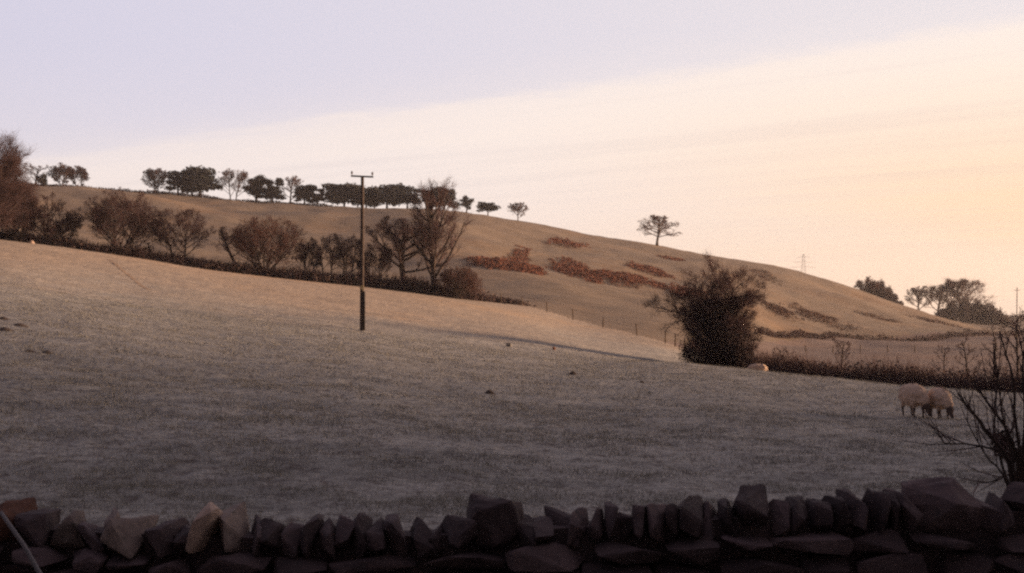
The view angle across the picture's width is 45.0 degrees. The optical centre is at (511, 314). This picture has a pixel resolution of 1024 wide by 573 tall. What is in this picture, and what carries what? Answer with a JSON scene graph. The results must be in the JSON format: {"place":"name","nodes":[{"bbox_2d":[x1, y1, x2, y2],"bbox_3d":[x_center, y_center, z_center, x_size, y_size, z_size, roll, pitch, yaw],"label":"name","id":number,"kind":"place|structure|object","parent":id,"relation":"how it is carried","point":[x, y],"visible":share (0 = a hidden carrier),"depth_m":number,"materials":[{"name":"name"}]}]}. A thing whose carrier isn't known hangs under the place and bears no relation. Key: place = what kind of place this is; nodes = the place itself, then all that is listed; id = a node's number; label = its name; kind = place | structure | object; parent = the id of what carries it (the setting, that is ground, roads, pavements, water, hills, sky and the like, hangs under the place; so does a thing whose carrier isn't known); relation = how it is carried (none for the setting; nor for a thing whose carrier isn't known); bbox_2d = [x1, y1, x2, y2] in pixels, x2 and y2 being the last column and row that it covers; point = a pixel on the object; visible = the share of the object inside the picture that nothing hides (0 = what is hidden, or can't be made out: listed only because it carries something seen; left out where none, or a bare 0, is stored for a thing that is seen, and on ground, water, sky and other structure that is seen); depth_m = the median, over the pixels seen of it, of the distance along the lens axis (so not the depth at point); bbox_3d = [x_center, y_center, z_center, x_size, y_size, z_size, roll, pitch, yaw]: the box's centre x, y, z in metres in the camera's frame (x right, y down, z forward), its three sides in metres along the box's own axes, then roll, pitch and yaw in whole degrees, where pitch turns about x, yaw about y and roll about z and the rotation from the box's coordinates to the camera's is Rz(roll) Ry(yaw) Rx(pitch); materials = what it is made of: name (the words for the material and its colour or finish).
{"place":"outdoors","nodes":[
{"label":"outdoors","id":0,"kind":"place"},
{"bbox_2d":[108,259,150,289],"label":"path","id":1,"kind":"structure","parent":0,"point":[125,272],"depth_m":92.99,"materials":[{"name":"brown plant"}]},
{"bbox_2d":[0,240,1023,531],"bbox_3d":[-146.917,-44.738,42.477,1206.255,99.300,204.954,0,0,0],"label":"field","id":2,"kind":"structure","parent":0,"point":[162,280],"depth_m":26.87,"materials":[{"name":"brown plant"}]},
{"bbox_2d":[0,327,13,330],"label":"molehill","id":3,"kind":"object","parent":2,"relation":"on","point":[4,329],"visible":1,"depth_m":37.11,"materials":[{"name":"soil"}]},
{"bbox_2d":[0,511,41,572],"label":"stick","id":4,"kind":"object","parent":2,"relation":"on","point":[22,543],"visible":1,"depth_m":5.20,"materials":[{"name":"wood"}]},
{"bbox_2d":[13,323,28,326],"bbox_3d":[-15.974,0.336,40.055,0.645,0.127,0.445,0,0,0],"label":"molehill","id":5,"kind":"object","parent":2,"relation":"on","point":[20,324],"visible":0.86,"depth_m":39.95,"materials":[{"name":"soil"}]},
{"bbox_2d":[0,129,47,231],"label":"bare tree","id":6,"kind":"object","parent":2,"relation":"on","point":[11,170],"visible":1,"depth_m":123.50,"materials":[{"name":"brown plant"}]},
{"bbox_2d":[0,176,48,241],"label":"bare tree","id":7,"kind":"object","parent":2,"relation":"on","point":[24,220],"visible":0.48,"depth_m":129.42,"materials":[{"name":"brown plant"}]},
{"bbox_2d":[0,226,505,303],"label":"field hedge","id":8,"kind":"object","parent":2,"relation":"on","point":[417,286],"visible":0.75,"depth_m":136.89,"materials":[{"name":"brown plant"}]},
{"bbox_2d":[351,171,372,330],"bbox_3d":[-7.747,-3.113,63.962,1.174,8.635,0.305,0,0,0],"label":"utility pole","id":9,"kind":"object","parent":2,"relation":"on","point":[362,309],"visible":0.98,"depth_m":63.91,"materials":[{"name":"brown wood"}]},
{"bbox_2d":[432,266,483,298],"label":"hawthorn bush","id":10,"kind":"object","parent":2,"relation":"on","point":[469,280],"visible":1,"depth_m":139.49,"materials":[{"name":"brown plant"}]},
{"bbox_2d":[485,390,495,394],"bbox_3d":[-0.589,1.993,31.773,0.364,0.138,0.243,0,0,0],"label":"molehill","id":11,"kind":"object","parent":2,"relation":"on","point":[489,392],"visible":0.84,"depth_m":31.72,"materials":[{"name":"soil"}]},
{"bbox_2d":[0,477,1023,572],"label":"dry stone wall","id":12,"kind":"structure","parent":2,"relation":"on","point":[941,525],"depth_m":5.88,"materials":[{"name":"grey stone"}]},
{"bbox_2d":[479,292,685,348],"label":"wire fence","id":13,"kind":"object","parent":2,"relation":"on","point":[602,320],"visible":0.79,"depth_m":126.56,"materials":[{"name":"brown wood"}]},
{"bbox_2d":[643,249,768,368],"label":"ivy clad tree","id":14,"kind":"object","parent":2,"relation":"on","point":[727,328],"visible":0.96,"depth_m":76.91,"materials":[{"name":"green plant"}]},
{"bbox_2d":[747,364,767,370],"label":"sheep","id":15,"kind":"object","parent":2,"relation":"on","point":[763,367],"visible":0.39,"depth_m":67.31},
{"bbox_2d":[769,347,794,358],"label":"sapling","id":16,"kind":"object","parent":2,"relation":"on","point":[780,352],"visible":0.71,"depth_m":78.02,"materials":[{"name":"brown plant"}]},
{"bbox_2d":[831,336,851,369],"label":"sapling","id":17,"kind":"object","parent":2,"relation":"on","point":[839,345],"visible":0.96,"depth_m":73.83,"materials":[{"name":"brown plant"}]},
{"bbox_2d":[746,347,1022,392],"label":"brow hedge","id":18,"kind":"object","parent":2,"relation":"on","point":[889,375],"visible":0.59,"depth_m":70.59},
{"bbox_2d":[898,383,931,417],"bbox_3d":[9.884,2.097,30.344,0.503,0.823,1.229,0,0,-8],"label":"sheep","id":19,"kind":"object","parent":2,"relation":"on","point":[913,395],"visible":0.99,"depth_m":30.08},
{"bbox_2d":[928,387,954,418],"bbox_3d":[10.422,2.152,30.045,0.468,0.780,1.163,0,0,2],"label":"sheep","id":20,"kind":"object","parent":2,"relation":"on","point":[940,398],"visible":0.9,"depth_m":29.77},
{"bbox_2d":[931,347,957,383],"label":"sapling","id":21,"kind":"object","parent":2,"relation":"on","point":[946,352],"visible":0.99,"depth_m":68.92,"materials":[{"name":"brown plant"}]},
{"bbox_2d":[905,314,1023,496],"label":"bare shrub","id":22,"kind":"object","parent":2,"relation":"on","point":[1013,456],"visible":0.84,"depth_m":8.94,"materials":[{"name":"brown plant"}]},
{"bbox_2d":[954,333,981,387],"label":"sapling","id":23,"kind":"object","parent":2,"relation":"on","point":[965,354],"visible":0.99,"depth_m":68.00,"materials":[{"name":"brown plant"}]},
{"bbox_2d":[977,323,1011,385],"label":"sapling","id":24,"kind":"object","parent":2,"relation":"on","point":[995,338],"visible":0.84,"depth_m":67.29,"materials":[{"name":"brown plant"}]},
{"bbox_2d":[998,305,1023,392],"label":"sapling","id":25,"kind":"object","parent":2,"relation":"on","point":[1017,347],"visible":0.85,"depth_m":66.04,"materials":[{"name":"brown plant"}]},
{"bbox_2d":[0,183,1023,343],"bbox_3d":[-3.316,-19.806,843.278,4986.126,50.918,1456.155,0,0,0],"label":"hill","id":26,"kind":"structure","parent":0,"point":[488,236],"depth_m":268.43,"materials":[{"name":"brown plant"}]},
{"bbox_2d":[21,163,47,184],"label":"bare tree","id":27,"kind":"object","parent":26,"relation":"on","point":[32,167],"visible":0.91,"depth_m":323.20,"materials":[{"name":"brown plant"}]},
{"bbox_2d":[35,174,47,185],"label":"pine tree","id":28,"kind":"object","parent":26,"relation":"on","point":[42,178],"visible":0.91,"depth_m":321.50,"materials":[{"name":"green plant"}]},
{"bbox_2d":[27,192,83,244],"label":"bare tree","id":29,"kind":"object","parent":26,"relation":"on","point":[68,222],"visible":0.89,"depth_m":131.81,"materials":[{"name":"brown plant"}]},
{"bbox_2d":[47,162,75,184],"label":"bare tree","id":30,"kind":"object","parent":26,"relation":"on","point":[64,170],"visible":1,"depth_m":325.50,"materials":[{"name":"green plant"}]},
{"bbox_2d":[67,165,90,185],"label":"bare tree","id":31,"kind":"object","parent":26,"relation":"on","point":[81,173],"visible":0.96,"depth_m":328.47,"materials":[{"name":"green plant"}]},
{"bbox_2d":[74,186,165,253],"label":"bare tree","id":32,"kind":"object","parent":26,"relation":"on","point":[103,216],"visible":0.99,"depth_m":132.82,"materials":[{"name":"brown plant"}]},
{"bbox_2d":[144,239,158,254],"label":"bare tree","id":33,"kind":"object","parent":26,"relation":"on","point":[148,243],"visible":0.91,"depth_m":134.95,"materials":[{"name":"brown plant"}]},
{"bbox_2d":[140,168,171,189],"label":"bare tree","id":34,"kind":"object","parent":26,"relation":"on","point":[151,174],"visible":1,"depth_m":333.93,"materials":[{"name":"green plant"}]},
{"bbox_2d":[163,170,193,193],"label":"pine tree","id":35,"kind":"object","parent":26,"relation":"on","point":[173,181],"visible":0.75,"depth_m":336.66,"materials":[{"name":"green plant"}]},
{"bbox_2d":[147,206,217,257],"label":"bare tree","id":36,"kind":"object","parent":26,"relation":"on","point":[159,228],"visible":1,"depth_m":135.20,"materials":[{"name":"brown plant"}]},
{"bbox_2d":[28,183,359,207],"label":"skyline hedge","id":37,"kind":"object","parent":26,"relation":"on","point":[203,196],"visible":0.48,"depth_m":335.72,"materials":[{"name":"brown plant"}]},
{"bbox_2d":[177,165,222,197],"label":"pine tree","id":38,"kind":"object","parent":26,"relation":"on","point":[201,180],"visible":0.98,"depth_m":335.60,"materials":[{"name":"green plant"}]},
{"bbox_2d":[218,223,247,262],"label":"bare tree","id":39,"kind":"object","parent":26,"relation":"on","point":[225,241],"visible":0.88,"depth_m":137.31,"materials":[{"name":"brown plant"}]},
{"bbox_2d":[215,168,251,199],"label":"bare tree","id":40,"kind":"object","parent":26,"relation":"on","point":[241,176],"visible":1,"depth_m":340.36,"materials":[{"name":"brown plant"}]},
{"bbox_2d":[242,174,269,202],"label":"pine tree","id":41,"kind":"object","parent":26,"relation":"on","point":[256,189],"visible":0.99,"depth_m":342.83,"materials":[{"name":"green plant"}]},
{"bbox_2d":[213,215,309,272],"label":"hawthorn bush","id":42,"kind":"object","parent":26,"relation":"on","point":[259,241],"visible":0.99,"depth_m":136.93,"materials":[{"name":"brown plant"}]},
{"bbox_2d":[263,177,286,201],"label":"pine tree","id":43,"kind":"object","parent":26,"relation":"on","point":[271,192],"visible":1,"depth_m":343.38,"materials":[{"name":"green plant"}]},
{"bbox_2d":[279,176,302,201],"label":"bare tree","id":44,"kind":"object","parent":26,"relation":"on","point":[293,181],"visible":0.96,"depth_m":346.64,"materials":[{"name":"brown plant"}]},
{"bbox_2d":[292,184,318,203],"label":"pine tree","id":45,"kind":"object","parent":26,"relation":"on","point":[304,192],"visible":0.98,"depth_m":346.46,"materials":[{"name":"green plant"}]},
{"bbox_2d":[292,237,322,270],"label":"bare tree","id":46,"kind":"object","parent":26,"relation":"on","point":[306,256],"visible":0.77,"depth_m":139.88,"materials":[{"name":"brown plant"}]},
{"bbox_2d":[312,188,325,202],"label":"pine tree","id":47,"kind":"object","parent":26,"relation":"on","point":[318,196],"visible":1,"depth_m":347.51,"materials":[{"name":"green plant"}]},
{"bbox_2d":[309,233,345,274],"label":"bare tree","id":48,"kind":"object","parent":26,"relation":"on","point":[325,246],"visible":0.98,"depth_m":139.43,"materials":[{"name":"brown plant"}]},
{"bbox_2d":[319,182,366,206],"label":"pine tree","id":49,"kind":"object","parent":26,"relation":"on","point":[343,194],"visible":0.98,"depth_m":346.69,"materials":[{"name":"green plant"}]},
{"bbox_2d":[327,232,366,273],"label":"bare tree","id":50,"kind":"object","parent":26,"relation":"on","point":[346,246],"visible":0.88,"depth_m":140.34,"materials":[{"name":"brown plant"}]},
{"bbox_2d":[354,189,381,207],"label":"pine tree","id":51,"kind":"object","parent":26,"relation":"on","point":[369,202],"visible":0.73,"depth_m":348.54,"materials":[{"name":"green plant"}]},
{"bbox_2d":[355,242,392,277],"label":"bare tree","id":52,"kind":"object","parent":26,"relation":"on","point":[383,259],"visible":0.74,"depth_m":140.62,"materials":[{"name":"brown plant"}]},
{"bbox_2d":[360,182,407,207],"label":"pine tree","id":53,"kind":"object","parent":26,"relation":"on","point":[382,192],"visible":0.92,"depth_m":348.13,"materials":[{"name":"green plant"}]},
{"bbox_2d":[387,185,421,207],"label":"pine tree","id":54,"kind":"object","parent":26,"relation":"on","point":[406,192],"visible":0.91,"depth_m":348.42,"materials":[{"name":"green plant"}]},
{"bbox_2d":[364,216,453,279],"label":"bare tree","id":55,"kind":"object","parent":26,"relation":"on","point":[400,247],"visible":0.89,"depth_m":139.82,"materials":[{"name":"brown plant"}]},
{"bbox_2d":[420,190,438,206],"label":"pine tree","id":56,"kind":"object","parent":26,"relation":"on","point":[436,196],"visible":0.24,"depth_m":349.46,"materials":[{"name":"green plant"}]},
{"bbox_2d":[396,171,475,295],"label":"bare tree","id":57,"kind":"object","parent":26,"relation":"on","point":[428,198],"visible":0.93,"depth_m":140.85,"materials":[{"name":"brown plant"}]},
{"bbox_2d":[433,186,462,209],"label":"pine tree","id":58,"kind":"object","parent":26,"relation":"on","point":[453,197],"visible":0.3,"depth_m":349.73,"materials":[{"name":"green plant"}]},
{"bbox_2d":[459,195,473,212],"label":"pine tree","id":59,"kind":"object","parent":26,"relation":"on","point":[466,203],"visible":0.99,"depth_m":356.41,"materials":[{"name":"green plant"}]},
{"bbox_2d":[476,201,500,215],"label":"pine tree","id":60,"kind":"object","parent":26,"relation":"on","point":[485,206],"visible":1,"depth_m":362.96,"materials":[{"name":"green plant"}]},
{"bbox_2d":[463,255,514,268],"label":"bracken patch","id":61,"kind":"object","parent":26,"relation":"on","point":[487,262],"visible":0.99,"depth_m":222.35,"materials":[{"name":"brown plant"}]},
{"bbox_2d":[482,295,536,306],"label":"rough bank hedge","id":62,"kind":"object","parent":26,"relation":"on","point":[509,301],"visible":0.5,"depth_m":146.25,"materials":[{"name":"brown plant"}]},
{"bbox_2d":[500,248,530,261],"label":"bracken patch","id":63,"kind":"object","parent":26,"relation":"on","point":[523,258],"visible":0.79,"depth_m":254.69,"materials":[{"name":"brown plant"}]},
{"bbox_2d":[507,202,528,220],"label":"bare tree","id":64,"kind":"object","parent":26,"relation":"on","point":[516,207],"visible":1,"depth_m":373.81,"materials":[{"name":"brown plant"}]},
{"bbox_2d":[491,259,556,274],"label":"bracken patch","id":65,"kind":"object","parent":26,"relation":"on","point":[523,267],"visible":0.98,"depth_m":219.47,"materials":[{"name":"brown plant"}]},
{"bbox_2d":[545,256,590,277],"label":"bracken patch","id":66,"kind":"object","parent":26,"relation":"on","point":[565,267],"visible":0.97,"depth_m":248.92,"materials":[{"name":"brown plant"}]},
{"bbox_2d":[544,236,592,248],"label":"bracken patch","id":67,"kind":"object","parent":26,"relation":"on","point":[555,240],"visible":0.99,"depth_m":308.07,"materials":[{"name":"brown plant"}]},
{"bbox_2d":[554,269,620,284],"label":"bracken patch","id":68,"kind":"object","parent":26,"relation":"on","point":[593,274],"visible":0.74,"depth_m":229.41,"materials":[{"name":"brown plant"}]},
{"bbox_2d":[586,268,667,289],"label":"bracken patch","id":69,"kind":"object","parent":26,"relation":"on","point":[626,278],"visible":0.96,"depth_m":234.46,"materials":[{"name":"brown plant"}]},
{"bbox_2d":[623,260,681,280],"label":"bracken patch","id":70,"kind":"object","parent":26,"relation":"on","point":[658,272],"visible":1,"depth_m":270.71,"materials":[{"name":"brown plant"}]},
{"bbox_2d":[637,215,680,245],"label":"bare tree","id":71,"kind":"object","parent":26,"relation":"on","point":[656,220],"visible":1,"depth_m":381.55,"materials":[{"name":"brown plant"}]},
{"bbox_2d":[656,255,685,260],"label":"bracken patch","id":72,"kind":"object","parent":26,"relation":"on","point":[672,258],"visible":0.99,"depth_m":317.75,"materials":[{"name":"brown plant"}]},
{"bbox_2d":[659,282,706,294],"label":"bracken patch","id":73,"kind":"object","parent":26,"relation":"on","point":[673,287],"visible":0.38,"depth_m":232.56,"materials":[{"name":"brown plant"}]},
{"bbox_2d":[750,269,782,285],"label":"bracken patch","id":74,"kind":"object","parent":26,"relation":"on","point":[762,276],"visible":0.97,"depth_m":319.99,"materials":[{"name":"brown plant"}]},
{"bbox_2d":[758,299,803,323],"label":"bracken patch","id":75,"kind":"object","parent":26,"relation":"on","point":[785,312],"visible":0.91,"depth_m":237.71,"materials":[{"name":"brown plant"}]},
{"bbox_2d":[791,330,818,335],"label":"bracken patch","id":76,"kind":"object","parent":26,"relation":"on","point":[806,332],"visible":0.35,"depth_m":208.22,"materials":[{"name":"brown plant"}]},
{"bbox_2d":[773,302,873,333],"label":"bracken patch","id":77,"kind":"object","parent":26,"relation":"on","point":[813,313],"visible":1,"depth_m":244.58,"materials":[{"name":"brown plant"}]},
{"bbox_2d":[853,276,880,293],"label":"bare tree","id":78,"kind":"object","parent":26,"relation":"on","point":[861,284],"visible":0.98,"depth_m":375.42,"materials":[{"name":"brown plant"}]},
{"bbox_2d":[850,308,900,322],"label":"bracken patch","id":79,"kind":"object","parent":26,"relation":"on","point":[880,318],"visible":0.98,"depth_m":287.32,"materials":[{"name":"brown plant"}]},
{"bbox_2d":[859,277,903,304],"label":"trees","id":80,"kind":"object","parent":26,"relation":"on","point":[884,292],"visible":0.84,"depth_m":377.05,"materials":[{"name":"plant"}]},
{"bbox_2d":[903,286,932,309],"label":"bare tree","id":81,"kind":"object","parent":26,"relation":"on","point":[916,290],"visible":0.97,"depth_m":428.98,"materials":[{"name":"brown plant"}]},
{"bbox_2d":[893,310,961,327],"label":"bracken patch","id":82,"kind":"object","parent":26,"relation":"on","point":[935,321],"visible":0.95,"depth_m":310.96,"materials":[{"name":"brown plant"}]},
{"bbox_2d":[919,284,956,310],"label":"bare tree","id":83,"kind":"object","parent":26,"relation":"on","point":[940,302],"visible":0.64,"depth_m":429.15,"materials":[{"name":"brown plant"}]},
{"bbox_2d":[920,278,995,305],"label":"bare tree","id":84,"kind":"object","parent":26,"relation":"on","point":[952,284],"visible":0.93,"depth_m":423.61,"materials":[{"name":"brown plant"}]},
{"bbox_2d":[933,295,1015,325],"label":"trees","id":85,"kind":"object","parent":26,"relation":"on","point":[966,311],"visible":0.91,"depth_m":402.88,"materials":[{"name":"plant"}]},
{"bbox_2d":[1007,313,1023,320],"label":"treeline","id":86,"kind":"object","parent":26,"relation":"on","point":[1015,316],"visible":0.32,"depth_m":635.77,"materials":[{"name":"brown plant"}]},
{"bbox_2d":[0,0,1023,314],"label":"sky","id":87,"kind":"structure","parent":0,"point":[859,139],"materials":[{"name":"white"}]},
{"bbox_2d":[664,331,1023,379],"bbox_3d":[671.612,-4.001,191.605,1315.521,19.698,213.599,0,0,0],"label":"meadow","id":88,"kind":"structure","parent":0,"point":[904,349],"depth_m":156.57,"materials":[{"name":"brown plant"}]},
{"bbox_2d":[753,325,1023,340],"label":"valley hedge","id":89,"kind":"object","parent":88,"relation":"on","point":[770,333],"visible":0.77,"depth_m":215.28,"materials":[{"name":"brown plant"}]},
{"bbox_2d":[805,344,1023,353],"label":"wire fence","id":90,"kind":"object","parent":88,"relation":"on","point":[860,347],"visible":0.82,"depth_m":152.94,"materials":[{"name":"brown wood"}]}
]}

